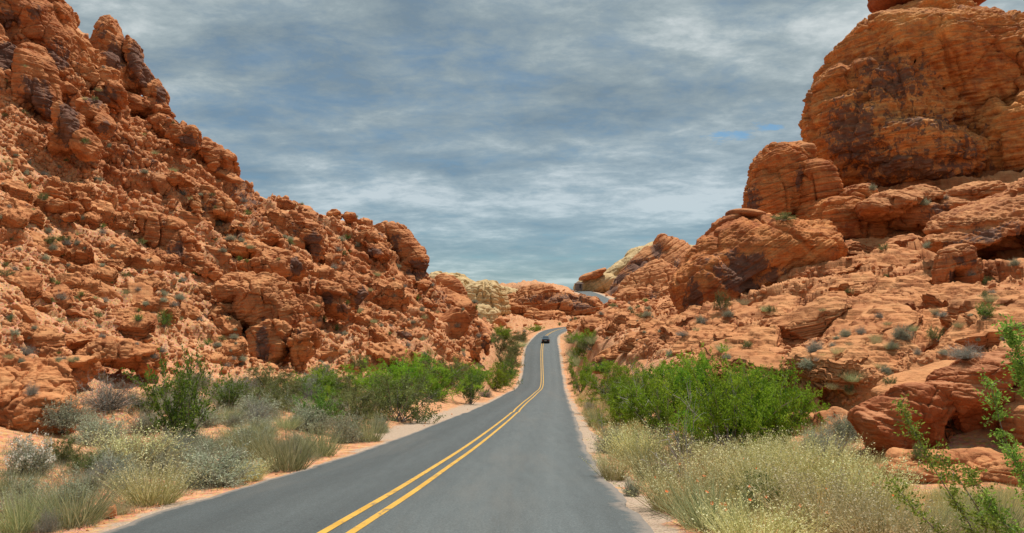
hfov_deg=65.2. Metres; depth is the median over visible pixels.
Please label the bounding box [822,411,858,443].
sagebrush
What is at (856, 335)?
rock slab
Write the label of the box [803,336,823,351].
grey shrub
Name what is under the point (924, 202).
sagebrush
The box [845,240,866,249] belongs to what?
rock slab
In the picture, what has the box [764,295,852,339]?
rock slab
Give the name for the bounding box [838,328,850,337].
sagebrush
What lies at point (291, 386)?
olive shrub
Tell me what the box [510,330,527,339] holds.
olive shrub
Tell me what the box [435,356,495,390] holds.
green shrub
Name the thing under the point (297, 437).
sagebrush
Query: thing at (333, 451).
grass clump
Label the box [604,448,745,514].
seeding grass clump
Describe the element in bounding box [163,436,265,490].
sagebrush
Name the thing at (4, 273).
olive shrub
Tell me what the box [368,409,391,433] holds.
sagebrush
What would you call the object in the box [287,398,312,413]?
sagebrush
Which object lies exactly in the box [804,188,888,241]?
sandstone block
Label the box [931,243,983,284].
boulder
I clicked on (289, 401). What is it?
sagebrush
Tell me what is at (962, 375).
cave boulder
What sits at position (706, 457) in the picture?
seeding grass clump
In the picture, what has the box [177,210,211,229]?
rock outcrop
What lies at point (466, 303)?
rock slab
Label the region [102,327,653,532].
road
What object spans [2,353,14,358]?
grass clump
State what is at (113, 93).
rock outcrop
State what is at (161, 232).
cliff
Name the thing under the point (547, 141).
sky
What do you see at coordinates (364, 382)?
green shrub
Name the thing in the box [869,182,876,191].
sagebrush
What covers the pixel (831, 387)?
dry grass clump
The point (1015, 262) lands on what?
sagebrush
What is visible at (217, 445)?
sagebrush
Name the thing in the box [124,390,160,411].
olive shrub
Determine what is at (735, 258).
sandstone dome
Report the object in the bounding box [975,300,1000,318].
creosote bush
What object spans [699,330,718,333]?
rock slab
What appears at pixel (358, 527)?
road marking
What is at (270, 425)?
grass clump
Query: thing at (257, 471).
seeding grass clump
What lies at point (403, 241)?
boulder
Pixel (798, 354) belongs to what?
rock slab
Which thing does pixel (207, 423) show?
sagebrush
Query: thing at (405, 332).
rock outcrop
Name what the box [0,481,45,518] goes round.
sagebrush
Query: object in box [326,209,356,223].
rock outcrop
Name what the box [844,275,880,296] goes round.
rock slab
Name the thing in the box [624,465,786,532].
grass clump
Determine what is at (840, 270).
rock slab
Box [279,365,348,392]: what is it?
green shrub
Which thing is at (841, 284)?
rock slab
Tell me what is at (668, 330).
rock slab
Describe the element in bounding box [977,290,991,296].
olive shrub
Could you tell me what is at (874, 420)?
cave boulder
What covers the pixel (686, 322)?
rock slab
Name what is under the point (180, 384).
olive shrub
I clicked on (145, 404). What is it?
sagebrush
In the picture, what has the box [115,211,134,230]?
rock slab
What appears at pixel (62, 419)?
sagebrush
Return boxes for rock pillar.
[0,41,16,69]
[10,42,61,121]
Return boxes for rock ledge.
[878,447,1023,487]
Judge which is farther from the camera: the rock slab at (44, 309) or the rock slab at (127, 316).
the rock slab at (127, 316)
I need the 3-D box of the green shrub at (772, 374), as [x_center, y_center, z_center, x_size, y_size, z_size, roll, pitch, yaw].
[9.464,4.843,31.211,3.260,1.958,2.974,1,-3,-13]
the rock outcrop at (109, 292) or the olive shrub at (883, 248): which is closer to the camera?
the rock outcrop at (109, 292)
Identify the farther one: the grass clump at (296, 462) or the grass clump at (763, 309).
the grass clump at (763, 309)
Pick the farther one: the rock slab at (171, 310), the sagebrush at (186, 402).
the rock slab at (171, 310)
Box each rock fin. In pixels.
[47,100,85,158]
[68,97,116,161]
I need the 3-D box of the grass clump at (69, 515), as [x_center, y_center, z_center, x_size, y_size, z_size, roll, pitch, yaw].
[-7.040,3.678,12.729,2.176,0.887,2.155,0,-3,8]
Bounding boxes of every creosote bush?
[120,339,230,439]
[131,313,144,320]
[157,309,175,329]
[201,338,211,344]
[207,375,258,409]
[290,382,347,422]
[299,383,317,394]
[312,363,339,375]
[420,346,436,366]
[453,366,492,403]
[500,359,523,382]
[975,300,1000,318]
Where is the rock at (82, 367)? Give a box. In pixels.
[45,352,102,389]
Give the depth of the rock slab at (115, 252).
64.81 m
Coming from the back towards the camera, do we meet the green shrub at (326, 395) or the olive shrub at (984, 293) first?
the green shrub at (326, 395)
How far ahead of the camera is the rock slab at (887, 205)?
76.02 m
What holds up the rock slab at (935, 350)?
on the terrain at (458, 404)
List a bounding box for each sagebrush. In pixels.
[0,467,40,499]
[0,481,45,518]
[9,329,20,335]
[34,387,96,434]
[36,462,97,505]
[40,253,49,259]
[45,226,52,232]
[48,242,59,249]
[67,411,138,446]
[73,466,107,490]
[78,406,100,429]
[85,441,142,474]
[97,441,133,460]
[102,465,133,489]
[103,432,143,454]
[107,452,150,480]
[123,406,162,436]
[130,433,183,469]
[138,397,162,412]
[141,407,163,422]
[143,450,187,478]
[153,431,201,464]
[156,289,168,296]
[158,297,168,302]
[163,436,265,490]
[164,389,211,415]
[164,429,203,448]
[169,377,203,402]
[173,293,184,300]
[173,425,206,443]
[180,395,226,427]
[181,362,215,389]
[182,439,219,466]
[191,433,227,453]
[205,378,244,400]
[212,387,241,408]
[215,219,224,226]
[215,409,275,450]
[215,443,252,465]
[222,412,248,426]
[224,233,237,240]
[230,333,239,338]
[232,388,285,416]
[238,354,247,360]
[241,406,276,429]
[267,383,300,410]
[269,441,293,454]
[284,400,334,433]
[284,428,316,445]
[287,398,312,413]
[292,405,339,433]
[296,374,320,395]
[304,365,337,394]
[318,404,369,443]
[319,393,346,411]
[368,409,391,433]
[588,415,625,453]
[621,472,644,496]
[643,310,652,316]
[694,313,701,322]
[720,306,734,317]
[722,353,731,359]
[795,356,816,370]
[796,423,842,452]
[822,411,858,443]
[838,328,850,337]
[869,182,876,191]
[878,362,893,373]
[887,339,898,349]
[888,323,916,341]
[920,197,932,205]
[922,240,931,248]
[1008,256,1020,266]
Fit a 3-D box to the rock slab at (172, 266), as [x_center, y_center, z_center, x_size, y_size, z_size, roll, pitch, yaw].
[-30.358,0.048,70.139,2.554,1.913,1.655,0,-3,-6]
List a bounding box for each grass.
[0,376,509,532]
[573,389,1023,532]
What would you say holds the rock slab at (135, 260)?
on the terrain at (458, 404)
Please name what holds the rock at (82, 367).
on the terrain at (458, 404)
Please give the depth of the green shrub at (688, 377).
33.88 m
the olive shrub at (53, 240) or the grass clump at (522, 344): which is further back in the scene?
the grass clump at (522, 344)
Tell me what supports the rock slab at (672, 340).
on the terrain at (458, 404)
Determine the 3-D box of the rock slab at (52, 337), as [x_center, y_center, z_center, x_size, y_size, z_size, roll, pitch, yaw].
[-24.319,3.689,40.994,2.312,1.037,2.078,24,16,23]
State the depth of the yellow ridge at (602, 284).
431.42 m
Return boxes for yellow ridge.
[429,271,516,323]
[573,241,692,293]
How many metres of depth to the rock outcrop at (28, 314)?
42.41 m
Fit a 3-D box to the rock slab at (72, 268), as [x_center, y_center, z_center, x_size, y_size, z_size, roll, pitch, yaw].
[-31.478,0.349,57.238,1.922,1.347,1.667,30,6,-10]
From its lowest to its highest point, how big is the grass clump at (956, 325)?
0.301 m
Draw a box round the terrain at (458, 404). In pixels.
[0,24,1023,532]
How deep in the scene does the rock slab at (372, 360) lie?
76.47 m
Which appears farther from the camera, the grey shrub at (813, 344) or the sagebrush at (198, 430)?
the grey shrub at (813, 344)
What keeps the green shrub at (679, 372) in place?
on the terrain at (458, 404)
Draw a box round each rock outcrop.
[7,304,38,323]
[52,256,66,265]
[60,81,77,94]
[65,330,165,377]
[77,31,129,112]
[98,281,123,302]
[117,281,152,302]
[150,172,176,195]
[165,120,202,150]
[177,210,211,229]
[189,184,236,226]
[196,137,240,178]
[205,245,231,266]
[209,334,230,342]
[213,169,244,183]
[221,222,284,258]
[236,248,313,281]
[265,362,283,370]
[285,237,304,249]
[298,204,316,221]
[318,350,339,360]
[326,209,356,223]
[358,229,383,259]
[381,314,413,340]
[399,258,434,297]
[427,311,435,319]
[434,312,443,317]
[438,307,470,339]
[470,333,490,362]
[566,315,590,334]
[614,259,676,302]
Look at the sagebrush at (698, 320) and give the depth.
55.99 m
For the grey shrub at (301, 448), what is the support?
on the terrain at (458, 404)
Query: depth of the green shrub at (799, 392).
25.34 m
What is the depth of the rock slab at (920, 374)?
19.88 m
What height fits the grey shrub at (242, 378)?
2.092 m
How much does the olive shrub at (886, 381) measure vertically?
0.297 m
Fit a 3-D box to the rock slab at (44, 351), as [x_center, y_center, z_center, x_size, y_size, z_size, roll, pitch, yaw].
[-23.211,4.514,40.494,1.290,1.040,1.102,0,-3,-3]
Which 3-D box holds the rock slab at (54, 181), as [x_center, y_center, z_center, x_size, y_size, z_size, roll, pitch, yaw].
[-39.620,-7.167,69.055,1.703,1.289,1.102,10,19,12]
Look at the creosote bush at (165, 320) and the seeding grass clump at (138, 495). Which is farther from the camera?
the creosote bush at (165, 320)
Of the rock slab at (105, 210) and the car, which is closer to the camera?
the rock slab at (105, 210)
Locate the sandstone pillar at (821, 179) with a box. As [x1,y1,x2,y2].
[793,158,844,219]
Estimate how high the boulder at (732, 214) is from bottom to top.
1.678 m
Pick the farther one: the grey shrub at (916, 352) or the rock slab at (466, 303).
the rock slab at (466, 303)
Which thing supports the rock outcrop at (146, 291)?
on the terrain at (458, 404)
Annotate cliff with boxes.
[0,0,87,79]
[128,210,223,282]
[287,210,326,261]
[922,178,1023,259]
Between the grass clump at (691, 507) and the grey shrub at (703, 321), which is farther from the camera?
the grey shrub at (703, 321)
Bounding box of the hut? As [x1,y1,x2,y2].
[574,281,583,289]
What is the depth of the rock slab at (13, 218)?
54.96 m
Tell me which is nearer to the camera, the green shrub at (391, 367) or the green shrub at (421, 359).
the green shrub at (391, 367)
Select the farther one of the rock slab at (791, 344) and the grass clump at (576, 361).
the grass clump at (576, 361)
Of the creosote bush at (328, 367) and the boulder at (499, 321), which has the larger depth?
the boulder at (499, 321)
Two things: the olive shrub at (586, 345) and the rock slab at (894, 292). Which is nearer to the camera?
the rock slab at (894, 292)
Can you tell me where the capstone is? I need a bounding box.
[867,0,985,12]
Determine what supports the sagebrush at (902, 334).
on the rock slab at (891, 358)
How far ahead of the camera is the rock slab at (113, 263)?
62.10 m
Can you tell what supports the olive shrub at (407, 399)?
on the terrain at (458, 404)
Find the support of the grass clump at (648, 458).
on the terrain at (458, 404)
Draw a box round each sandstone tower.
[741,140,817,215]
[968,12,1023,172]
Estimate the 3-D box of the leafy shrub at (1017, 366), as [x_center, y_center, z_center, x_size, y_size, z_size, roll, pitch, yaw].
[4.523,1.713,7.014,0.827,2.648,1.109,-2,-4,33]
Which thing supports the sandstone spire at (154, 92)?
on the terrain at (458, 404)
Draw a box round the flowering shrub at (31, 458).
[0,428,59,475]
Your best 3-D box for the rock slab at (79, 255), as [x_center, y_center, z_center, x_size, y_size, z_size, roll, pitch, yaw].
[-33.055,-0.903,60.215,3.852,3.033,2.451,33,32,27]
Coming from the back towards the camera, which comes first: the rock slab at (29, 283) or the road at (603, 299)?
the road at (603, 299)
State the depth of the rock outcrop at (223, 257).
79.09 m
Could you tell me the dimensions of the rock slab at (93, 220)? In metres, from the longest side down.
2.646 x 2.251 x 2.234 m
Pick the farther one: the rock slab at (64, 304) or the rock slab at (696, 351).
the rock slab at (64, 304)
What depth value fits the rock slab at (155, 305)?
56.65 m
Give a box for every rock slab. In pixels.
[0,178,36,204]
[0,200,29,229]
[0,267,44,301]
[2,258,19,264]
[8,197,44,229]
[17,322,46,342]
[25,323,65,349]
[27,230,66,257]
[33,191,55,213]
[36,304,54,312]
[38,346,63,357]
[41,290,52,302]
[45,282,75,309]
[47,175,62,187]
[55,271,85,288]
[57,232,94,266]
[64,181,97,200]
[64,262,86,276]
[71,345,84,353]
[72,288,90,297]
[75,289,91,297]
[76,211,102,229]
[78,276,102,295]
[80,294,97,303]
[83,264,118,285]
[84,199,116,231]
[96,258,125,269]
[102,244,129,258]
[108,235,140,251]
[112,303,126,310]
[113,307,157,338]
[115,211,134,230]
[115,247,165,271]
[121,313,136,317]
[130,297,181,322]
[134,274,159,291]
[154,295,180,308]
[156,306,176,323]
[157,251,179,261]
[158,280,166,289]
[160,256,181,272]
[180,302,189,318]
[181,301,201,320]
[197,283,210,295]
[201,349,229,367]
[210,336,248,362]
[211,315,242,336]
[227,356,238,364]
[256,207,290,231]
[274,195,300,210]
[287,278,309,294]
[295,293,324,318]
[309,263,334,280]
[318,252,337,265]
[349,313,371,323]
[354,217,374,229]
[354,233,392,264]
[355,321,369,327]
[359,307,372,317]
[364,355,385,371]
[365,340,413,371]
[368,322,396,342]
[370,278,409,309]
[409,349,415,360]
[441,287,477,319]
[445,351,461,361]
[579,308,620,336]
[602,311,639,336]
[615,331,641,353]
[620,306,635,311]
[625,314,652,329]
[631,335,656,346]
[635,317,669,338]
[639,319,658,331]
[657,301,673,309]
[660,325,685,335]
[661,324,685,341]
[665,336,681,344]
[666,305,701,326]
[667,331,712,354]
[674,313,706,325]
[681,313,703,325]
[685,300,744,330]
[688,316,730,330]
[689,321,723,326]
[689,323,736,331]
[691,344,709,355]
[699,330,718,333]
[699,334,717,347]
[700,324,780,364]
[706,348,787,383]
[714,325,759,339]
[721,293,804,320]
[740,343,784,349]
[761,301,802,318]
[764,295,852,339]
[765,316,797,340]
[777,336,782,346]
[782,338,803,347]
[786,338,868,380]
[808,348,886,394]
[809,272,875,295]
[809,346,868,384]
[819,315,882,341]
[820,290,863,306]
[821,302,925,338]
[826,311,922,339]
[827,266,854,275]
[841,332,888,344]
[844,183,870,191]
[844,237,886,256]
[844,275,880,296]
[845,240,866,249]
[847,244,920,270]
[848,314,932,348]
[854,184,945,222]
[856,292,882,305]
[861,336,923,374]
[866,275,931,294]
[870,233,923,250]
[871,360,954,396]
[881,287,917,296]
[881,296,919,312]
[886,229,906,237]
[887,180,1007,230]
[895,296,912,300]
[901,281,982,309]
[905,230,926,236]
[910,270,932,284]
[910,289,929,294]
[916,318,946,348]
[920,287,937,297]
[920,307,947,321]
[920,341,966,360]
[921,285,988,311]
[938,308,1023,351]
[939,288,1023,331]
[942,464,983,484]
[949,472,981,485]
[956,299,1023,324]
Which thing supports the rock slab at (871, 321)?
on the terrain at (458, 404)
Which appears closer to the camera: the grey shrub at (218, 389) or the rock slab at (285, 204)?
the grey shrub at (218, 389)
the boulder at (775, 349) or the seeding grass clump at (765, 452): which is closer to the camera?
the seeding grass clump at (765, 452)
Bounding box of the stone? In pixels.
[102,505,116,517]
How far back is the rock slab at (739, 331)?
45.76 m
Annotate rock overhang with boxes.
[310,270,368,320]
[590,344,619,373]
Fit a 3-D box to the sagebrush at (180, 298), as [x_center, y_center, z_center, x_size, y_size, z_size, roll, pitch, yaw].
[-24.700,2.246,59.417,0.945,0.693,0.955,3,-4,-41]
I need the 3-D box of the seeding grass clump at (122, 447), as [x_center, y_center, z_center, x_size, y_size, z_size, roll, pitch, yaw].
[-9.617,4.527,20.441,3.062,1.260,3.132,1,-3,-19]
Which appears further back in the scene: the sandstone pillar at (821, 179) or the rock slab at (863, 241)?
the sandstone pillar at (821, 179)
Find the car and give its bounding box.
[542,336,549,342]
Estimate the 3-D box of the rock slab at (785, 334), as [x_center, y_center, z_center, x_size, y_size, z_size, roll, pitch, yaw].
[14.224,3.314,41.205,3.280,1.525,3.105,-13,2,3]
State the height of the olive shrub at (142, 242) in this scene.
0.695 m
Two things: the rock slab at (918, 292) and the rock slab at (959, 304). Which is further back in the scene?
the rock slab at (918, 292)
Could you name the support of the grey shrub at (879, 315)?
on the terrain at (458, 404)
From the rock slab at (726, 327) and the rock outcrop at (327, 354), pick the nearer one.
the rock slab at (726, 327)
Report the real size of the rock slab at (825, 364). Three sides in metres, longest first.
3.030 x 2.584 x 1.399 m
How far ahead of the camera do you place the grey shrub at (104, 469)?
17.54 m
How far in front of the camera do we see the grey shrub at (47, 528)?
12.02 m
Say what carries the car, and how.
on the road at (526, 469)
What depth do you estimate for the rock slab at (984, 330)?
30.29 m
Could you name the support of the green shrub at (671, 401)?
on the terrain at (458, 404)
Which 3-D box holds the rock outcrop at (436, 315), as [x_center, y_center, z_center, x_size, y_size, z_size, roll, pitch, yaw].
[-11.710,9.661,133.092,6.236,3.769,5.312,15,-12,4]
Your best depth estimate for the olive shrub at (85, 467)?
17.99 m
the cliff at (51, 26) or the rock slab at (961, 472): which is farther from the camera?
the cliff at (51, 26)
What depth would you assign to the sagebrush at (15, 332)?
39.02 m
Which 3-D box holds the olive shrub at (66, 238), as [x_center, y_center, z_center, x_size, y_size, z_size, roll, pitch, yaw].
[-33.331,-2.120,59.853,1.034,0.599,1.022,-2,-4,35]
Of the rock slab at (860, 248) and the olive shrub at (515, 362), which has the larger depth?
the olive shrub at (515, 362)
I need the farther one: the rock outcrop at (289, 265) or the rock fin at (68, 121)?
the rock outcrop at (289, 265)
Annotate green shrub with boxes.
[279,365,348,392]
[311,386,351,402]
[340,357,419,399]
[368,371,425,408]
[369,348,421,387]
[384,363,431,384]
[399,359,484,401]
[410,352,442,374]
[423,384,446,398]
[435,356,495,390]
[457,361,489,384]
[484,358,522,391]
[491,327,511,337]
[493,325,513,337]
[522,324,543,332]
[567,332,580,342]
[567,351,591,394]
[571,342,585,356]
[576,357,631,404]
[577,328,595,343]
[585,360,611,373]
[592,380,642,425]
[600,360,647,425]
[604,363,659,422]
[606,369,708,436]
[618,353,699,421]
[653,339,811,457]
[656,340,727,392]
[662,355,722,410]
[669,385,739,444]
[672,351,716,405]
[679,372,771,438]
[691,352,715,384]
[702,369,795,431]
[706,356,789,408]
[720,356,829,449]
[723,374,780,436]
[726,366,792,395]
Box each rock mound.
[0,345,81,433]
[603,299,626,307]
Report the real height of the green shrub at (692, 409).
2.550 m
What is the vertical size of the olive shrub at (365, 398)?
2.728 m
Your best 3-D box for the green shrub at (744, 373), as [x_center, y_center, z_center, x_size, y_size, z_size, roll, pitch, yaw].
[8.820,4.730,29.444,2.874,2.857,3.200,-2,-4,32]
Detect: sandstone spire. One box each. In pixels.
[87,15,128,90]
[122,34,154,95]
[127,78,179,137]
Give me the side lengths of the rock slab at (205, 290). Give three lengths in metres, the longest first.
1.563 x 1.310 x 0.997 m
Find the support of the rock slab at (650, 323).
on the terrain at (458, 404)
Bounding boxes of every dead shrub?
[616,358,658,410]
[640,378,727,481]
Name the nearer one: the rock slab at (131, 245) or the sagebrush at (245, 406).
the sagebrush at (245, 406)
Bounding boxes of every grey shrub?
[18,344,39,354]
[23,380,41,394]
[31,503,64,532]
[54,289,68,299]
[62,239,71,245]
[77,366,156,412]
[81,447,137,480]
[118,471,146,490]
[152,422,201,451]
[160,344,168,353]
[204,375,242,399]
[224,371,257,387]
[226,373,260,396]
[232,394,279,422]
[291,439,317,456]
[300,380,323,400]
[478,385,493,397]
[582,399,597,410]
[631,427,671,456]
[675,331,688,336]
[700,316,707,323]
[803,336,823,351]
[813,416,861,462]
[855,326,868,334]
[872,311,885,317]
[911,347,924,355]
[937,310,948,317]
[937,341,985,360]
[967,269,976,275]
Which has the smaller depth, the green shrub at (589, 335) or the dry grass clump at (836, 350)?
the dry grass clump at (836, 350)
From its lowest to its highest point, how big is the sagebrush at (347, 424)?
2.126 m
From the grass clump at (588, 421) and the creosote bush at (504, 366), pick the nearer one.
the grass clump at (588, 421)
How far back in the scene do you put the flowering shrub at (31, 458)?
16.95 m
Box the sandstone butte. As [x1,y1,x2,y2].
[798,0,1023,187]
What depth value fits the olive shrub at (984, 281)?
49.18 m
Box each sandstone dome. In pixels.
[208,271,322,371]
[668,213,847,314]
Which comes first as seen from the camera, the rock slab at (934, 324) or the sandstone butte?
the rock slab at (934, 324)
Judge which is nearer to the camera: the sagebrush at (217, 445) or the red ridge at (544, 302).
the sagebrush at (217, 445)
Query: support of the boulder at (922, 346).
on the rock slab at (916, 339)
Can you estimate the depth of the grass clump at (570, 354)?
165.73 m
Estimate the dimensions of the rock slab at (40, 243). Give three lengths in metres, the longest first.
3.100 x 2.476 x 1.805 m
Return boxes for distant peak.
[603,233,691,296]
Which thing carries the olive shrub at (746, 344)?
on the rock slab at (765, 338)
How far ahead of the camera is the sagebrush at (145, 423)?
27.56 m
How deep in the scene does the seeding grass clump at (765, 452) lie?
17.04 m
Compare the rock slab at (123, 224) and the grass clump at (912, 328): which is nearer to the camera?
the grass clump at (912, 328)
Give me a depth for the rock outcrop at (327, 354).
71.49 m
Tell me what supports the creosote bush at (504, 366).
on the terrain at (458, 404)
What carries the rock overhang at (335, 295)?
on the terrain at (458, 404)
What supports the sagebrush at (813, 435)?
on the terrain at (458, 404)
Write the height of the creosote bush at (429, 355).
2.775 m
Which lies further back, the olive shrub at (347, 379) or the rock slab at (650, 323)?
the rock slab at (650, 323)
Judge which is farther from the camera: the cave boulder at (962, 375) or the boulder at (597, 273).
the boulder at (597, 273)
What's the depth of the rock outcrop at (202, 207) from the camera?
87.03 m
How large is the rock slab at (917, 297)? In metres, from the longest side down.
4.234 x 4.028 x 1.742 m
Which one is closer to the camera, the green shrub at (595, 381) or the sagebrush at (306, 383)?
the sagebrush at (306, 383)
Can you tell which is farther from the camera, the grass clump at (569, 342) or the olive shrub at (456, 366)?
the grass clump at (569, 342)
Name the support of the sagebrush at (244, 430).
on the terrain at (458, 404)
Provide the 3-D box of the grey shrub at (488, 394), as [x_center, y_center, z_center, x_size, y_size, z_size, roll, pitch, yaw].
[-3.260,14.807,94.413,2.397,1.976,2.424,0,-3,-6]
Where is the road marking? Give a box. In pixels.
[317,328,563,532]
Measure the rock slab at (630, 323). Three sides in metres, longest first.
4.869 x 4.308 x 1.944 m
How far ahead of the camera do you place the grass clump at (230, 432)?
28.61 m
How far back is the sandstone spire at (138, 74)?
97.83 m
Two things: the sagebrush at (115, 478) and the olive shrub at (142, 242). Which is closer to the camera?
the sagebrush at (115, 478)
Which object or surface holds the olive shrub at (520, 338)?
on the terrain at (458, 404)
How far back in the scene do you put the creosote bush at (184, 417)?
25.96 m
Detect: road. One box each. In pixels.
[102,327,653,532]
[571,289,608,303]
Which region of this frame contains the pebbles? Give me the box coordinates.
[2,347,884,532]
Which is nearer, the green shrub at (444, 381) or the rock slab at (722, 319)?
the rock slab at (722, 319)
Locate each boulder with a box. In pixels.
[11,158,20,167]
[19,164,34,171]
[42,186,84,213]
[51,257,59,261]
[59,212,80,221]
[65,309,84,316]
[70,191,91,210]
[96,301,107,308]
[143,337,152,342]
[153,104,175,123]
[166,172,194,187]
[219,366,226,373]
[373,220,429,271]
[435,273,466,294]
[492,317,505,326]
[559,316,567,322]
[578,268,606,280]
[718,208,765,225]
[769,347,783,352]
[800,143,816,154]
[847,382,957,456]
[916,343,925,351]
[925,348,1023,432]
[931,243,983,284]
[995,259,1001,264]
[998,384,1023,446]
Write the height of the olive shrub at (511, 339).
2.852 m
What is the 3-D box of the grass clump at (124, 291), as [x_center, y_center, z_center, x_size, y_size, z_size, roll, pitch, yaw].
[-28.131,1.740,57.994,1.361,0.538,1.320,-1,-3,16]
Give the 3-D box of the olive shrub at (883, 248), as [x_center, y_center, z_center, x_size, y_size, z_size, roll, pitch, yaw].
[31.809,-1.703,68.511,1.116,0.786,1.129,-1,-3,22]
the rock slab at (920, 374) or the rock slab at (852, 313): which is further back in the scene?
the rock slab at (852, 313)
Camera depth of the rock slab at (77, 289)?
53.52 m
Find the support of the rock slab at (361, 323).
on the terrain at (458, 404)
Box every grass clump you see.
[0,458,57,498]
[0,477,77,532]
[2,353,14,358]
[6,466,142,528]
[65,357,80,361]
[73,419,197,469]
[86,450,220,506]
[111,500,134,514]
[118,287,129,293]
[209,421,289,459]
[211,402,256,421]
[211,424,255,437]
[220,417,283,437]
[225,418,287,438]
[227,453,276,481]
[230,418,343,471]
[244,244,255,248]
[265,411,303,429]
[287,420,353,457]
[339,411,396,441]
[518,340,528,346]
[559,330,578,343]
[563,347,579,358]
[563,354,580,365]
[573,401,613,426]
[579,442,641,480]
[586,335,600,343]
[586,415,685,457]
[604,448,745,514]
[611,428,698,479]
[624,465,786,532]
[654,429,788,491]
[672,483,855,532]
[684,438,848,509]
[687,440,733,460]
[714,343,731,351]
[714,433,816,478]
[721,459,901,532]
[731,297,756,304]
[735,428,809,461]
[753,422,899,484]
[759,305,771,311]
[781,478,969,532]
[799,444,942,509]
[827,383,840,389]
[828,347,845,353]
[840,370,870,381]
[866,495,989,532]
[868,335,884,343]
[882,343,899,349]
[907,325,918,330]
[921,484,1023,532]
[927,307,943,312]
[949,321,965,327]
[982,293,1001,301]
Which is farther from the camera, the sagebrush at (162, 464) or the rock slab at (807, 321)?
the rock slab at (807, 321)
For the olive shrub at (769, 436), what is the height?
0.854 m
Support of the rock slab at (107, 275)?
on the terrain at (458, 404)
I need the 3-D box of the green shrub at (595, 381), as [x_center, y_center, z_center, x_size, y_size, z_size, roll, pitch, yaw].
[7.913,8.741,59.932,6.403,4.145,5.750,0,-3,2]
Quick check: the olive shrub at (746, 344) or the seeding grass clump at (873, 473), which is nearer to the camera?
the seeding grass clump at (873, 473)
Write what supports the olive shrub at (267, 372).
on the terrain at (458, 404)
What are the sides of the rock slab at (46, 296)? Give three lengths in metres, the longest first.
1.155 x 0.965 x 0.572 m
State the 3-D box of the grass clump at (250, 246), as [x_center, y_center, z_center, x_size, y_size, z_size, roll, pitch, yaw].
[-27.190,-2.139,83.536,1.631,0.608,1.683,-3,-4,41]
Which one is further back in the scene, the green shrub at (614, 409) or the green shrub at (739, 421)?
the green shrub at (614, 409)
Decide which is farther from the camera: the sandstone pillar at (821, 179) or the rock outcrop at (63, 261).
the sandstone pillar at (821, 179)
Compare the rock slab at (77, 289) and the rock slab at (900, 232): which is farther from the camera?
the rock slab at (900, 232)
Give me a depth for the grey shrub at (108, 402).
29.89 m
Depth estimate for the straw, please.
30.53 m
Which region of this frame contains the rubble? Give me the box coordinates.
[0,21,1023,405]
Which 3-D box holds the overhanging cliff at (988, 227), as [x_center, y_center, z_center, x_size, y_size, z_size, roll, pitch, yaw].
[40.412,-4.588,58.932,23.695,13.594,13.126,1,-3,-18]
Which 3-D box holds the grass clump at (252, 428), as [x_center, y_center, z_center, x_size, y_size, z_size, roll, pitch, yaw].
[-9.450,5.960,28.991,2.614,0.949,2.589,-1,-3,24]
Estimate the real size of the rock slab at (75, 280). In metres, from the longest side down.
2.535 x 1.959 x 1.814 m
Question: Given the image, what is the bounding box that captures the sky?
[65,0,1023,288]
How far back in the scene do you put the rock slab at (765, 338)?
38.01 m
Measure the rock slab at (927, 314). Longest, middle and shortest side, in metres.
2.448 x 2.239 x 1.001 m
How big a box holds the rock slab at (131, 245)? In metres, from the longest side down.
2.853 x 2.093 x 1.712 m
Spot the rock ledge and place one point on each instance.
(983, 459)
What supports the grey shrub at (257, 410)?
on the terrain at (458, 404)
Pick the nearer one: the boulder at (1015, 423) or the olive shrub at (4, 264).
the boulder at (1015, 423)
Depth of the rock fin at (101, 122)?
74.78 m
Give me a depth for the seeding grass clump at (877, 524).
10.43 m
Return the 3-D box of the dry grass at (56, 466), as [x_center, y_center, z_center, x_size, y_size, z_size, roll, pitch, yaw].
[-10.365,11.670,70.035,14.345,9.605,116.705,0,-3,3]
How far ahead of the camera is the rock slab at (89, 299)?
53.32 m
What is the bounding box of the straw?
[0,337,791,532]
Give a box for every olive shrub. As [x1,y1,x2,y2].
[0,261,11,267]
[0,269,15,275]
[36,192,49,200]
[44,235,57,242]
[47,430,86,464]
[59,235,74,241]
[64,455,100,474]
[71,448,106,466]
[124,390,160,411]
[136,237,147,243]
[153,372,207,399]
[217,335,226,340]
[238,361,292,392]
[244,379,295,412]
[249,378,305,403]
[263,374,305,394]
[310,364,344,382]
[323,384,387,429]
[324,371,368,397]
[326,382,362,404]
[344,351,373,372]
[349,366,445,423]
[418,353,471,386]
[490,333,502,342]
[492,338,514,353]
[496,350,517,365]
[506,344,525,356]
[506,351,525,368]
[507,336,519,344]
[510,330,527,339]
[514,334,527,341]
[576,335,593,353]
[599,372,640,405]
[664,432,702,458]
[710,290,732,310]
[731,467,784,511]
[740,340,752,347]
[757,431,792,454]
[765,306,777,311]
[770,212,797,221]
[842,384,856,392]
[878,242,888,250]
[880,376,897,384]
[903,441,931,461]
[925,325,945,341]
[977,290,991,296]
[981,274,991,284]
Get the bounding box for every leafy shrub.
[877,393,1002,532]
[973,313,1023,532]
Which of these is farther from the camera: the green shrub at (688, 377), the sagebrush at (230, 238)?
the sagebrush at (230, 238)
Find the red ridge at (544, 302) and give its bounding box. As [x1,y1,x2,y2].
[507,283,604,320]
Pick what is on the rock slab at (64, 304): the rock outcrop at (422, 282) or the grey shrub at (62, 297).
the grey shrub at (62, 297)
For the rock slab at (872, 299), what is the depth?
40.90 m
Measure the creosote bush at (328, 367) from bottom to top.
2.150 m
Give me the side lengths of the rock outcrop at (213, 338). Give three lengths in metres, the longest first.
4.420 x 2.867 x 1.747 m
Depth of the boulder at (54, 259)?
55.87 m
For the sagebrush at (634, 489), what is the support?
on the terrain at (458, 404)

